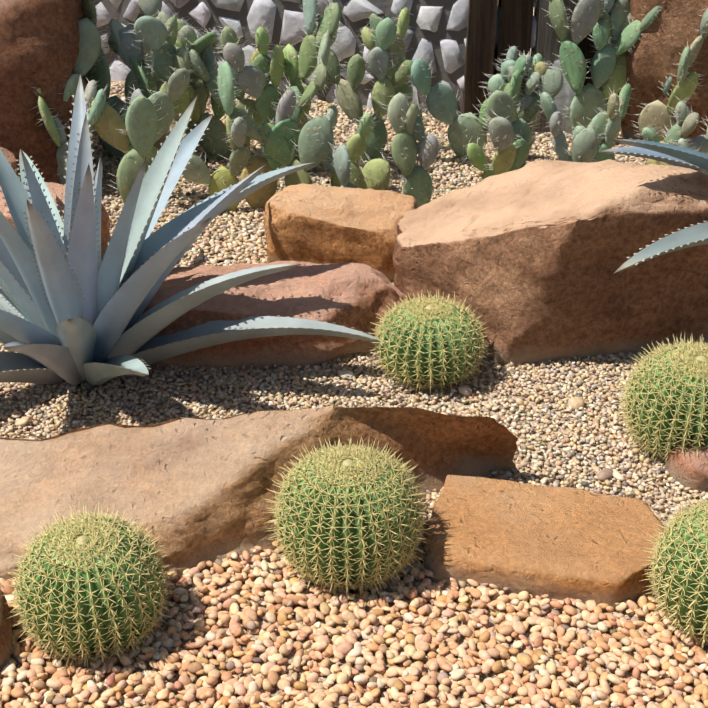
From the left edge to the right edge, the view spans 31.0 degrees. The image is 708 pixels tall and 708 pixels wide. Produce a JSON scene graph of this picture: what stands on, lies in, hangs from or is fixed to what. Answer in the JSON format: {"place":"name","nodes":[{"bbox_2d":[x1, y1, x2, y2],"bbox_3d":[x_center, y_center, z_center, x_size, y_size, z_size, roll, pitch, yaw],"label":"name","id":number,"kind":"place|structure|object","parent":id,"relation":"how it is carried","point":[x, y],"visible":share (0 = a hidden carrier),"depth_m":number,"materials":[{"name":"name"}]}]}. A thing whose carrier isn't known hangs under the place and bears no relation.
{"place":"outdoors","nodes":[
{"label":"outdoors","id":0,"kind":"place"},
{"bbox_2d":[0,7,707,707],"bbox_3d":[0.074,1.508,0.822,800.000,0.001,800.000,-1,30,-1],"label":"ground","id":1,"kind":"structure","parent":0,"point":[276,691],"depth_m":2.87,"materials":[{"name":"beige gravel"}]},
{"bbox_2d":[0,145,18,175],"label":"rock","id":2,"kind":"object","parent":1,"relation":"on","point":[12,158],"visible":0.12,"depth_m":4.21,"materials":[{"name":"brown stone"}]},
{"bbox_2d":[0,0,87,183],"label":"rock","id":3,"kind":"object","parent":1,"relation":"on","point":[39,43],"visible":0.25,"depth_m":4.20,"materials":[{"name":"brown stone"}]},
{"bbox_2d":[0,182,110,257],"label":"rock","id":4,"kind":"object","parent":1,"relation":"on","point":[57,190],"visible":0.08,"depth_m":3.83,"materials":[{"name":"brown stone"}]},
{"bbox_2d":[3,504,175,667],"bbox_3d":[-0.505,0.449,2.455,0.331,0.283,0.335,-12,35,-15],"label":"barrel cactus","id":5,"kind":"object","parent":1,"relation":"on","point":[88,584],"visible":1,"depth_m":2.37,"materials":[{"name":"green plant"}]},
{"bbox_2d":[0,405,517,584],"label":"long rock","id":6,"kind":"object","parent":1,"relation":"on","point":[193,491],"visible":0.62,"depth_m":2.73,"materials":[{"name":"brown stone"}]},
{"bbox_2d":[142,261,404,370],"bbox_3d":[-0.240,-0.086,3.471,0.778,0.293,0.324,-1,30,-1],"label":"rock","id":7,"kind":"object","parent":1,"relation":"on","point":[357,296],"visible":0.42,"depth_m":3.35,"materials":[{"name":"brown stone"}]},
{"bbox_2d":[95,0,575,134],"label":"stone wall","id":8,"kind":"structure","parent":1,"relation":"on","point":[293,22],"depth_m":5.02,"materials":[{"name":"grey stone"}]},
{"bbox_2d":[93,0,466,114],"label":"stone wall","id":9,"kind":"structure","parent":8,"relation":"attached to","point":[434,38],"depth_m":5.04,"materials":[{"name":"grey stone"}]},
{"bbox_2d":[264,184,417,282],"bbox_3d":[-0.038,-0.341,3.852,0.455,0.292,0.225,6,30,10],"label":"rock block","id":10,"kind":"object","parent":1,"relation":"on","point":[314,223],"visible":0.6,"depth_m":3.75,"materials":[{"name":"brown stone"}]},
{"bbox_2d":[263,437,434,596],"bbox_3d":[-0.008,0.336,2.628,0.363,0.306,0.359,12,29,23],"label":"barrel cactus","id":11,"kind":"object","parent":1,"relation":"on","point":[348,515],"visible":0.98,"depth_m":2.54,"materials":[{"name":"green plant"}]},
{"bbox_2d":[0,509,707,707],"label":"pebbles","id":12,"kind":"object","parent":1,"relation":"on","point":[80,687],"visible":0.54,"depth_m":2.42,"materials":[{"name":"beige gravel"}]},
{"bbox_2d":[0,590,12,670],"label":"rock","id":13,"kind":"object","parent":12,"relation":"on","point":[6,636],"visible":0.85,"depth_m":2.40,"materials":[{"name":"brown stone"}]},
{"bbox_2d":[0,163,707,707],"bbox_3d":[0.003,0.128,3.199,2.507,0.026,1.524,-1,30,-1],"label":"gravel","id":14,"kind":"structure","parent":1,"relation":"on","point":[276,373],"depth_m":3.20,"materials":[{"name":"beige gravel"}]},
{"bbox_2d":[0,74,380,386],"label":"agave","id":15,"kind":"object","parent":14,"relation":"on","point":[72,307],"visible":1,"depth_m":3.18,"materials":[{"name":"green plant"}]},
{"bbox_2d":[4,174,625,480],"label":"loose stones","id":16,"kind":"object","parent":14,"relation":"on","point":[575,402],"visible":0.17,"depth_m":3.18,"materials":[{"name":"beige stone"}]},
{"bbox_2d":[665,442,707,492],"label":"rock","id":17,"kind":"object","parent":14,"relation":"on","point":[687,469],"visible":0.58,"depth_m":2.88,"materials":[{"name":"brown stone"}]},
{"bbox_2d":[366,289,491,392],"bbox_3d":[0.196,-0.028,3.310,0.330,0.244,0.335,-14,30,-22],"label":"barrel cactus","id":18,"kind":"object","parent":1,"relation":"on","point":[424,341],"visible":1,"depth_m":3.23,"materials":[{"name":"green plant"}]},
{"bbox_2d":[462,0,497,117],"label":"wood post","id":19,"kind":"object","parent":1,"relation":"on","point":[480,38],"visible":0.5,"depth_m":4.73,"materials":[{"name":"brown wood"}]},
{"bbox_2d":[494,0,533,91],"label":"wood post","id":20,"kind":"object","parent":1,"relation":"on","point":[515,25],"visible":0.38,"depth_m":4.71,"materials":[{"name":"brown wood"}]},
{"bbox_2d":[424,475,663,611],"bbox_3d":[0.420,0.408,2.696,0.528,0.132,0.321,8,31,14],"label":"rock slab","id":21,"kind":"object","parent":1,"relation":"on","point":[560,543],"visible":0.77,"depth_m":2.63,"materials":[{"name":"brown stone"}]},
{"bbox_2d":[393,159,707,366],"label":"rock","id":22,"kind":"object","parent":1,"relation":"on","point":[528,259],"visible":0.71,"depth_m":3.32,"materials":[{"name":"brown stone"}]},
{"bbox_2d":[531,0,578,133],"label":"wood post","id":23,"kind":"object","parent":1,"relation":"on","point":[547,43],"visible":0.23,"depth_m":4.70,"materials":[{"name":"brown wood"}]},
{"bbox_2d":[577,2,614,101],"bbox_3d":[0.889,-1.636,4.542,0.183,1.825,0.139,-2,30,-3],"label":"wood post","id":24,"kind":"object","parent":1,"relation":"on","point":[585,45],"visible":0.02,"depth_m":4.76,"materials":[{"name":"brown wood"}]},
{"bbox_2d":[543,0,706,140],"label":"prickly pear","id":25,"kind":"object","parent":1,"relation":"on","point":[619,28],"visible":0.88,"depth_m":4.61,"materials":[{"name":"green plant"}]},
{"bbox_2d":[598,138,707,273],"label":"agave","id":26,"kind":"object","parent":1,"relation":"on","point":[694,235],"visible":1,"depth_m":3.14,"materials":[{"name":"plant"}]},
{"bbox_2d":[610,7,707,95],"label":"prickly pear","id":27,"kind":"object","parent":1,"relation":"on","point":[696,46],"visible":0.04,"depth_m":4.46,"materials":[{"name":"green plant"}]},
{"bbox_2d":[613,333,707,462],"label":"barrel cactus","id":28,"kind":"object","parent":1,"relation":"on","point":[665,403],"visible":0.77,"depth_m":2.92,"materials":[{"name":"green plant"}]},
{"bbox_2d":[619,0,707,152],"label":"rock","id":29,"kind":"object","parent":1,"relation":"on","point":[653,59],"visible":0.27,"depth_m":4.57,"materials":[{"name":"brown stone"}]},
{"bbox_2d":[640,493,707,651],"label":"barrel cactus","id":30,"kind":"object","parent":1,"relation":"on","point":[678,574],"visible":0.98,"depth_m":2.43,"materials":[{"name":"green plant"}]},
{"bbox_2d":[93,83,707,267],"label":"gravel","id":31,"kind":"structure","parent":0,"point":[229,244],"depth_m":4.46,"materials":[{"name":"beige gravel"}]},
{"bbox_2d":[32,79,111,184],"bbox_3d":[-0.943,-0.717,4.270,0.336,0.445,0.184,10,32,17],"label":"prickly pear","id":32,"kind":"object","parent":31,"relation":"on","point":[55,128],"visible":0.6,"depth_m":4.21,"materials":[{"name":"green plant"}]},
{"bbox_2d":[59,17,108,160],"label":"prickly pear","id":33,"kind":"object","parent":31,"relation":"on","point":[90,43],"visible":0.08,"depth_m":4.29,"materials":[{"name":"green plant"}]},
{"bbox_2d":[89,67,197,203],"bbox_3d":[-0.705,-0.698,4.190,0.411,0.492,0.235,-1,30,-1],"label":"prickly pear","id":34,"kind":"object","parent":31,"relation":"on","point":[143,128],"visible":0.83,"depth_m":4.16,"materials":[{"name":"green plant"}]},
{"bbox_2d":[83,0,220,159],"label":"prickly pear","id":35,"kind":"object","parent":31,"relation":"on","point":[150,41],"visible":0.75,"depth_m":4.40,"materials":[{"name":"green plant"}]},
{"bbox_2d":[107,0,271,161],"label":"prickly pear","id":36,"kind":"object","parent":31,"relation":"on","point":[213,144],"visible":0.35,"depth_m":4.53,"materials":[{"name":"green plant"}]},
{"bbox_2d":[180,58,301,214],"bbox_3d":[-0.374,-0.692,4.127,0.441,0.545,0.204,-1,30,-1],"label":"prickly pear","id":37,"kind":"object","parent":31,"relation":"on","point":[220,178],"visible":0.75,"depth_m":4.13,"materials":[{"name":"green plant"}]},
{"bbox_2d":[186,0,344,169],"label":"prickly pear","id":38,"kind":"object","parent":31,"relation":"on","point":[260,72],"visible":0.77,"depth_m":4.33,"materials":[{"name":"green plant"}]},
{"bbox_2d":[230,83,378,187],"bbox_3d":[-0.149,-0.661,4.175,0.513,0.443,0.247,-11,32,-19],"label":"prickly pear","id":39,"kind":"object","parent":31,"relation":"on","point":[316,134],"visible":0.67,"depth_m":4.13,"materials":[{"name":"green plant"}]},
{"bbox_2d":[314,7,428,161],"bbox_3d":[0.065,-0.955,4.566,0.460,0.562,0.274,-1,30,-1],"label":"prickly pear","id":40,"kind":"object","parent":31,"relation":"on","point":[380,37],"visible":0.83,"depth_m":4.50,"materials":[{"name":"green plant"}]},
{"bbox_2d":[327,92,446,207],"bbox_3d":[0.118,-0.595,4.074,0.410,0.430,0.223,-12,32,-20],"label":"prickly pear","id":41,"kind":"object","parent":31,"relation":"on","point":[405,147],"visible":0.79,"depth_m":4.09,"materials":[{"name":"green plant"}]},
{"bbox_2d":[407,46,571,158],"bbox_3d":[0.468,-0.851,4.471,0.577,0.476,0.209,6,31,10],"label":"prickly pear","id":42,"kind":"object","parent":31,"relation":"on","point":[441,103],"visible":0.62,"depth_m":4.42,"materials":[{"name":"green plant"}]},
{"bbox_2d":[462,80,538,180],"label":"prickly pear","id":43,"kind":"object","parent":31,"relation":"on","point":[510,139],"visible":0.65,"depth_m":4.07,"materials":[{"name":"green plant"}]},
{"bbox_2d":[488,50,553,168],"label":"prickly pear","id":44,"kind":"object","parent":31,"relation":"on","point":[539,65],"visible":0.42,"depth_m":4.33,"materials":[{"name":"green plant"}]},
{"bbox_2d":[538,90,608,162],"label":"prickly pear","id":45,"kind":"object","parent":31,"relation":"on","point":[587,142],"visible":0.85,"depth_m":4.13,"materials":[{"name":"green plant"}]},
{"bbox_2d":[567,79,702,165],"bbox_3d":[0.940,-0.694,4.278,0.290,0.397,0.411,-21,36,-32],"label":"prickly pear","id":46,"kind":"object","parent":31,"relation":"on","point":[617,106],"visible":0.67,"depth_m":4.27,"materials":[{"name":"green plant"}]},
{"bbox_2d":[634,115,707,153],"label":"prickly pear","id":47,"kind":"object","parent":31,"relation":"on","point":[699,143],"visible":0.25,"depth_m":4.23,"materials":[{"name":"green plant"}]}
]}

